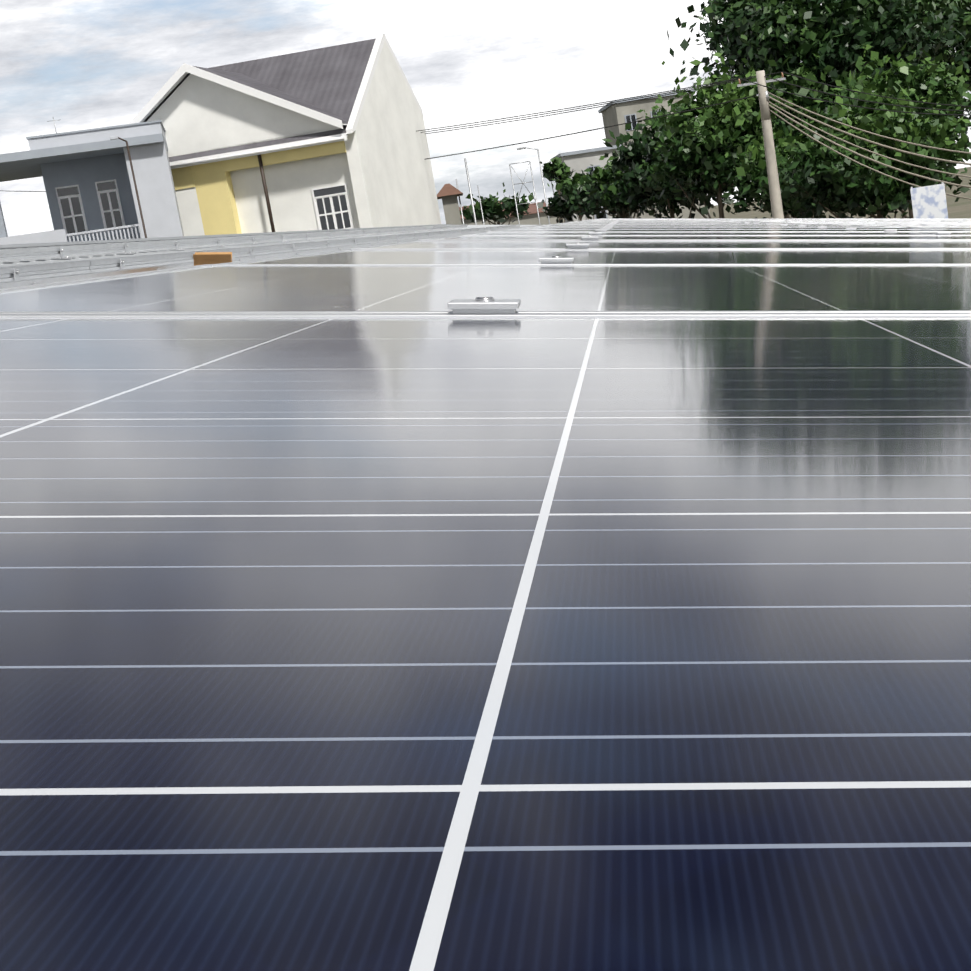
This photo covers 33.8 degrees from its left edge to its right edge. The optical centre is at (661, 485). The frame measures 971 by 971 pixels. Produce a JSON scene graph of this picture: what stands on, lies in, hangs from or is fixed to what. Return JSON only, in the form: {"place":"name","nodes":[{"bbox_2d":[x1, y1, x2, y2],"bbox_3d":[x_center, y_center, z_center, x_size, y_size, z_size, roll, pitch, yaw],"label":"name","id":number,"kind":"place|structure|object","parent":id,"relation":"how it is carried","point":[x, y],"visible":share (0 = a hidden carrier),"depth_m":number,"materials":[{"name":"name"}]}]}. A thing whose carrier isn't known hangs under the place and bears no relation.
{"place":"outdoors","nodes":[
{"label":"outdoors","id":0,"kind":"place"},
{"bbox_2d":[0,118,183,244],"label":"house","id":1,"kind":"structure","parent":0,"point":[86,174],"depth_m":59.91,"materials":[{"name":"grey paint"}]},
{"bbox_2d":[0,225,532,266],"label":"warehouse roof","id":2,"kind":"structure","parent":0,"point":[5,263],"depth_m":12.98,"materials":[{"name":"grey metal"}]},
{"bbox_2d":[437,184,462,224],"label":"small tower","id":3,"kind":"structure","parent":0,"point":[447,194],"depth_m":85.98,"materials":[{"name":"paint"}]},
{"bbox_2d":[459,201,505,224],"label":"horizon house","id":4,"kind":"structure","parent":0,"point":[468,222],"depth_m":156.93,"materials":[{"name":"concrete"}]},
{"bbox_2d":[0,0,970,236],"label":"sky","id":5,"kind":"structure","parent":0,"point":[79,64],"materials":[{"name":"white"}]},
{"bbox_2d":[506,201,547,224],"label":"house","id":6,"kind":"structure","parent":0,"point":[531,218],"depth_m":187.16,"materials":[{"name":"paint"}]},
{"bbox_2d":[547,205,563,223],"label":"horizon house","id":7,"kind":"structure","parent":0,"point":[552,219],"depth_m":216.81,"materials":[{"name":"paint"}]},
{"bbox_2d":[551,144,629,222],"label":"building","id":8,"kind":"structure","parent":0,"point":[581,160],"depth_m":122.59,"materials":[{"name":"paint"}]},
{"bbox_2d":[598,89,710,218],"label":"tall building","id":9,"kind":"structure","parent":0,"point":[620,113],"depth_m":132.08,"materials":[{"name":"concrete"}]},
{"bbox_2d":[710,167,970,218],"bbox_3d":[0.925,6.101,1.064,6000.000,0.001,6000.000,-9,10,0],"label":"wall","id":10,"kind":"structure","parent":0,"point":[960,208],"depth_m":380.04,"materials":[{"name":"grey concrete"}]},
{"bbox_2d":[110,136,146,237],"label":"downpipe","id":11,"kind":"object","parent":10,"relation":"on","point":[132,170],"visible":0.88,"depth_m":58.30,"materials":[{"name":"grey metal"}]},
{"bbox_2d":[129,32,440,235],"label":"house","id":12,"kind":"structure","parent":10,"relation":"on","point":[328,138],"depth_m":63.83,"materials":[{"name":"white paint"}]},
{"bbox_2d":[456,158,484,224],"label":"steel posts","id":13,"kind":"object","parent":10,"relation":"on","point":[472,203],"visible":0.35,"depth_m":89.90,"materials":[{"name":"grey metal"}]},
{"bbox_2d":[459,182,535,224],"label":"bush","id":14,"kind":"object","parent":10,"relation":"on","point":[493,210],"visible":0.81,"depth_m":116.20,"materials":[{"name":"green plant"}]},
{"bbox_2d":[509,161,540,224],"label":"steel frame billboard","id":15,"kind":"object","parent":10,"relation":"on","point":[522,183],"visible":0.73,"depth_m":94.05,"materials":[{"name":"grey metal"}]},
{"bbox_2d":[517,147,549,223],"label":"street lamp","id":16,"kind":"object","parent":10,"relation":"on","point":[520,148],"visible":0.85,"depth_m":115.46,"materials":[{"name":"silver metal"}]},
{"bbox_2d":[540,157,572,222],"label":"tree","id":17,"kind":"object","parent":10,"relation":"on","point":[549,170],"visible":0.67,"depth_m":101.57,"materials":[{"name":"green plant"}]},
{"bbox_2d":[537,167,606,222],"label":"tree","id":18,"kind":"object","parent":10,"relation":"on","point":[558,206],"visible":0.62,"depth_m":97.98,"materials":[{"name":"green plant"}]},
{"bbox_2d":[558,151,654,219],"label":"tree","id":19,"kind":"object","parent":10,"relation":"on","point":[589,198],"visible":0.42,"depth_m":89.76,"materials":[{"name":"green plant"}]},
{"bbox_2d":[592,87,730,218],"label":"tree","id":20,"kind":"object","parent":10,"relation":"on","point":[634,191],"visible":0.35,"depth_m":78.10,"materials":[{"name":"green plant"}]},
{"bbox_2d":[618,52,802,218],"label":"tree","id":21,"kind":"object","parent":10,"relation":"on","point":[693,150],"visible":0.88,"depth_m":71.03,"materials":[{"name":"green plant"}]},
{"bbox_2d":[681,0,790,215],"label":"tree","id":22,"kind":"object","parent":10,"relation":"on","point":[715,16],"visible":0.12,"depth_m":85.34,"materials":[{"name":"green plant"}]},
{"bbox_2d":[737,70,785,218],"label":"concrete utility pole","id":23,"kind":"object","parent":10,"relation":"on","point":[773,182],"visible":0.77,"depth_m":58.41,"materials":[{"name":"grey concrete"}]},
{"bbox_2d":[0,71,970,199],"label":"power lines","id":24,"kind":"object","parent":23,"relation":"attached to","point":[837,129],"visible":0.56,"depth_m":57.00,"materials":[{"name":"black"}]},
{"bbox_2d":[707,127,841,218],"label":"tree","id":25,"kind":"object","parent":10,"relation":"on","point":[751,167],"visible":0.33,"depth_m":67.38,"materials":[{"name":"green plant"}]},
{"bbox_2d":[706,34,869,217],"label":"tree","id":26,"kind":"object","parent":10,"relation":"on","point":[803,102],"visible":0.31,"depth_m":75.51,"materials":[{"name":"green plant"}]},
{"bbox_2d":[667,0,970,215],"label":"tree","id":27,"kind":"object","parent":10,"relation":"on","point":[796,31],"visible":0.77,"depth_m":77.29,"materials":[{"name":"green plant"}]},
{"bbox_2d":[740,61,970,218],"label":"tree","id":28,"kind":"object","parent":10,"relation":"on","point":[828,178],"visible":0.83,"depth_m":62.24,"materials":[{"name":"green plant"}]},
{"bbox_2d":[800,0,970,119],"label":"tree","id":29,"kind":"object","parent":10,"relation":"on","point":[962,46],"visible":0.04,"depth_m":85.05,"materials":[{"name":"green plant"}]},
{"bbox_2d":[807,29,970,218],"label":"tree","id":30,"kind":"object","parent":10,"relation":"on","point":[923,83],"visible":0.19,"depth_m":73.12,"materials":[{"name":"green plant"}]},
{"bbox_2d":[910,182,947,218],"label":"banner sign","id":31,"kind":"object","parent":10,"relation":"on","point":[928,202],"visible":0.48,"depth_m":50.52,"materials":[{"name":"white fabric"}]},
{"bbox_3d":[-5.056,0.218,20.213,40.945,6.719,51.400,-9,10,0],"label":"warehouse","id":32,"kind":"object","parent":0,"visible":0},
{"bbox_2d":[13,268,19,280],"bbox_3d":[-2.372,-0.775,5.861,0.055,0.064,0.040,0,10,-1],"label":"mounting bracket","id":33,"kind":"object","parent":32,"relation":"on","point":[16,271],"visible":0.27,"depth_m":5.85,"materials":[{"name":"metal"}]},
{"bbox_2d":[60,248,71,258],"bbox_3d":[-3.599,-1.402,9.530,0.055,0.064,0.040,0,10,-1],"label":"mounting bracket","id":34,"kind":"object","parent":32,"relation":"on","point":[61,253],"visible":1,"depth_m":9.52,"materials":[{"name":"metal"}]},
{"bbox_2d":[120,259,124,269],"bbox_3d":[-2.401,-0.985,7.093,0.055,0.064,0.040,0,10,-1],"label":"mounting bracket","id":35,"kind":"object","parent":32,"relation":"on","point":[122,262],"visible":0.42,"depth_m":7.08,"materials":[{"name":"metal"}]},
{"bbox_2d":[125,244,134,253],"bbox_3d":[-3.628,-1.612,10.762,0.055,0.064,0.040,0,10,-1],"label":"mounting bracket","id":36,"kind":"object","parent":32,"relation":"on","point":[126,249],"visible":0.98,"depth_m":10.75,"materials":[{"name":"metal"}]},
{"bbox_2d":[193,252,231,265],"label":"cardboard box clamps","id":37,"kind":"object","parent":32,"relation":"on","point":[201,258],"visible":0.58,"depth_m":6.05,"materials":[{"name":"brown cardboard"}]},
{"bbox_2d":[0,224,451,248],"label":"warehouse ridge cap","id":38,"kind":"object","parent":32,"relation":"on","point":[97,241],"visible":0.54,"depth_m":17.28,"materials":[{"name":"metal"}]},
{"bbox_2d":[0,224,544,287],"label":"metal roof","id":39,"kind":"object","parent":32,"relation":"on","point":[56,272],"visible":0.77,"depth_m":9.36,"materials":[{"name":"metal"}]},
{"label":"mounting rails","id":40,"kind":"object","parent":32,"relation":"attached to","visible":0},
{"bbox_2d":[447,297,520,313],"bbox_3d":[-0.110,-0.095,0.983,0.043,0.045,0.038,0,10,-3],"label":"clamp","id":41,"kind":"object","parent":40,"relation":"on","point":[484,305],"visible":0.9,"depth_m":0.97,"materials":[{"name":"metal"}]},
{"bbox_2d":[0,313,970,970],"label":"solar panel","id":42,"kind":"object","parent":40,"relation":"on","point":[484,641],"depth_m":0.23,"materials":[{"name":"blue glass"}]},
{"bbox_2d":[0,264,970,314],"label":"solar panel","id":43,"kind":"object","parent":40,"relation":"on","point":[543,288],"visible":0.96,"depth_m":1.33,"materials":[{"name":"grey glass"}]},
{"bbox_2d":[539,256,573,263],"bbox_3d":[-0.132,-0.265,1.980,0.043,0.045,0.038,0,10,-3],"label":"clamp","id":44,"kind":"object","parent":40,"relation":"on","point":[556,260],"visible":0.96,"depth_m":1.96,"materials":[{"name":"metal"}]},
{"bbox_2d":[566,242,588,248],"bbox_3d":[-0.159,-0.436,2.977,0.043,0.045,0.038,0,10,-2],"label":"clamp","id":45,"kind":"object","parent":40,"relation":"on","point":[577,245],"visible":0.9,"depth_m":2.96,"materials":[{"name":"metal"}]},
{"bbox_2d":[581,236,598,240],"bbox_3d":[-0.181,-0.606,3.974,0.043,0.045,0.038,0,10,-3],"label":"clamp","id":46,"kind":"object","parent":40,"relation":"on","point":[589,238],"visible":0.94,"depth_m":3.96,"materials":[{"name":"metal"}]},
{"bbox_2d":[220,249,970,263],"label":"solar panel","id":47,"kind":"object","parent":40,"relation":"on","point":[738,256],"visible":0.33,"depth_m":2.47,"materials":[{"name":"grey glass"}]},
{"bbox_2d":[589,232,602,234],"bbox_3d":[-0.208,-0.777,4.971,0.043,0.045,0.038,0,10,-2],"label":"clamp","id":48,"kind":"object","parent":40,"relation":"on","point":[595,233],"visible":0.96,"depth_m":4.96,"materials":[{"name":"metal"}]},
{"bbox_2d":[350,241,970,249],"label":"solar panel","id":49,"kind":"object","parent":40,"relation":"on","point":[445,245],"visible":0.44,"depth_m":3.38,"materials":[{"name":"glass"}]},
{"bbox_2d":[584,220,738,220],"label":"solar panel","id":50,"kind":"object","parent":40,"relation":"on","point":[660,220],"visible":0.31,"depth_m":19.92,"materials":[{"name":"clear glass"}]},
{"bbox_2d":[609,219,715,219],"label":"solar panel","id":51,"kind":"object","parent":40,"relation":"on","point":[662,219],"visible":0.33,"depth_m":24.91,"materials":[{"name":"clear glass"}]},
{"bbox_2d":[575,221,763,221],"bbox_3d":[0.074,-2.736,16.451,1.956,0.035,0.992,0,10,-1],"label":"solar panel","id":52,"kind":"object","parent":40,"relation":"on","point":[667,221],"visible":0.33,"depth_m":16.57,"materials":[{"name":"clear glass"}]},
{"bbox_2d":[566,222,788,222],"bbox_3d":[0.145,-2.224,13.463,1.956,0.035,0.992,0,10,-1],"label":"solar panel","id":53,"kind":"object","parent":40,"relation":"on","point":[676,222],"visible":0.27,"depth_m":13.94,"materials":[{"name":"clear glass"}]},
{"bbox_2d":[558,223,809,223],"bbox_3d":[0.165,-2.053,12.466,1.956,0.035,0.992,0,10,-1],"label":"solar panel","id":54,"kind":"object","parent":40,"relation":"on","point":[681,223],"visible":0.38,"depth_m":12.54,"materials":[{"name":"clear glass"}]},
{"bbox_2d":[548,224,836,224],"bbox_3d":[0.214,-1.713,10.472,1.956,0.036,0.992,0,10,-1],"label":"solar panel","id":55,"kind":"object","parent":40,"relation":"on","point":[692,224],"visible":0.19,"depth_m":10.89,"materials":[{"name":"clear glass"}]},
{"bbox_2d":[418,235,970,240],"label":"solar panel","id":56,"kind":"object","parent":40,"relation":"on","point":[722,238],"visible":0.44,"depth_m":4.32,"materials":[{"name":"glass"}]},
{"bbox_2d":[541,225,858,225],"bbox_3d":[0.239,-1.542,9.472,1.956,0.035,0.992,0,10,-1],"label":"solar panel","id":57,"kind":"object","parent":40,"relation":"on","point":[699,225],"visible":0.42,"depth_m":9.95,"materials":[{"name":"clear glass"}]},
{"bbox_2d":[523,226,898,227],"bbox_3d":[0.262,-1.372,8.476,1.956,0.035,0.992,0,10,-1],"label":"solar panel","id":58,"kind":"object","parent":40,"relation":"on","point":[708,227],"visible":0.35,"depth_m":8.22,"materials":[{"name":"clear glass"}]},
{"bbox_2d":[460,232,970,235],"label":"solar panel","id":59,"kind":"object","parent":40,"relation":"on","point":[716,233],"visible":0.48,"depth_m":5.55,"materials":[{"name":"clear glass"}]},
{"bbox_2d":[514,227,930,228],"bbox_3d":[0.281,-1.200,7.475,1.956,0.035,0.992,0,10,-1],"label":"solar panel","id":60,"kind":"object","parent":40,"relation":"on","point":[726,228],"visible":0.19,"depth_m":7.58,"materials":[{"name":"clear glass"}]},
{"bbox_2d":[487,229,970,231],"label":"solar panel","id":61,"kind":"object","parent":40,"relation":"on","point":[730,230],"visible":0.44,"depth_m":6.52,"materials":[{"name":"glass"}]},
{"bbox_2d":[716,219,837,219],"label":"solar panel","id":62,"kind":"object","parent":40,"relation":"on","point":[775,219],"visible":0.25,"depth_m":25.60,"materials":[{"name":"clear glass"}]},
{"bbox_2d":[739,220,891,220],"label":"solar panel","id":63,"kind":"object","parent":40,"relation":"on","point":[813,220],"visible":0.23,"depth_m":20.46,"materials":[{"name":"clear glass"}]},
{"bbox_2d":[784,218,875,218],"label":"solar panel","id":64,"kind":"object","parent":40,"relation":"on","point":[829,218],"visible":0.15,"depth_m":33.96,"materials":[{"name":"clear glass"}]},
{"bbox_2d":[764,221,940,221],"bbox_3d":[2.026,-2.913,17.496,1.956,0.036,0.992,0,10,-1],"label":"solar panel","id":65,"kind":"object","parent":40,"relation":"on","point":[849,221],"visible":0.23,"depth_m":17.00,"materials":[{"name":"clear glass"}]},
{"bbox_2d":[789,222,970,222],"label":"solar panel","id":66,"kind":"object","parent":40,"relation":"on","point":[879,222],"visible":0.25,"depth_m":14.01,"materials":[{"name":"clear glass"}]},
{"bbox_2d":[810,223,970,223],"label":"solar panel","id":67,"kind":"object","parent":40,"relation":"on","point":[890,223],"visible":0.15,"depth_m":12.71,"materials":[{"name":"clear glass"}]},
{"bbox_2d":[839,219,962,219],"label":"solar panel","id":68,"kind":"object","parent":40,"relation":"on","point":[900,219],"visible":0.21,"depth_m":25.03,"materials":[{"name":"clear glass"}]},
{"bbox_2d":[837,224,970,224],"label":"solar panel","id":69,"kind":"object","parent":40,"relation":"on","point":[903,224],"visible":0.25,"depth_m":11.01,"materials":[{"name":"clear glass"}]},
{"bbox_2d":[859,225,970,225],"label":"solar panel","id":70,"kind":"object","parent":40,"relation":"on","point":[910,225],"depth_m":10.01,"materials":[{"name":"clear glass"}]},
{"bbox_2d":[884,226,970,227],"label":"solar panel","id":71,"kind":"object","parent":40,"relation":"on","point":[926,226],"visible":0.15,"depth_m":8.98,"materials":[{"name":"glass"}]},
{"bbox_2d":[896,220,970,220],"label":"solar panel","id":72,"kind":"object","parent":40,"relation":"on","point":[930,220],"visible":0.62,"depth_m":19.89,"materials":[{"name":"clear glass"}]},
{"bbox_2d":[912,227,970,229],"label":"solar panel","id":73,"kind":"object","parent":40,"relation":"on","point":[964,228],"visible":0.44,"depth_m":7.89,"materials":[{"name":"glass"}]},
{"bbox_2d":[935,232,950,234],"bbox_3d":[0.890,-0.781,4.997,0.043,0.045,0.038,0,10,-2],"label":"clamp","id":74,"kind":"object","parent":40,"relation":"on","point":[942,233],"visible":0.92,"depth_m":4.98,"materials":[{"name":"metal"}]}
]}

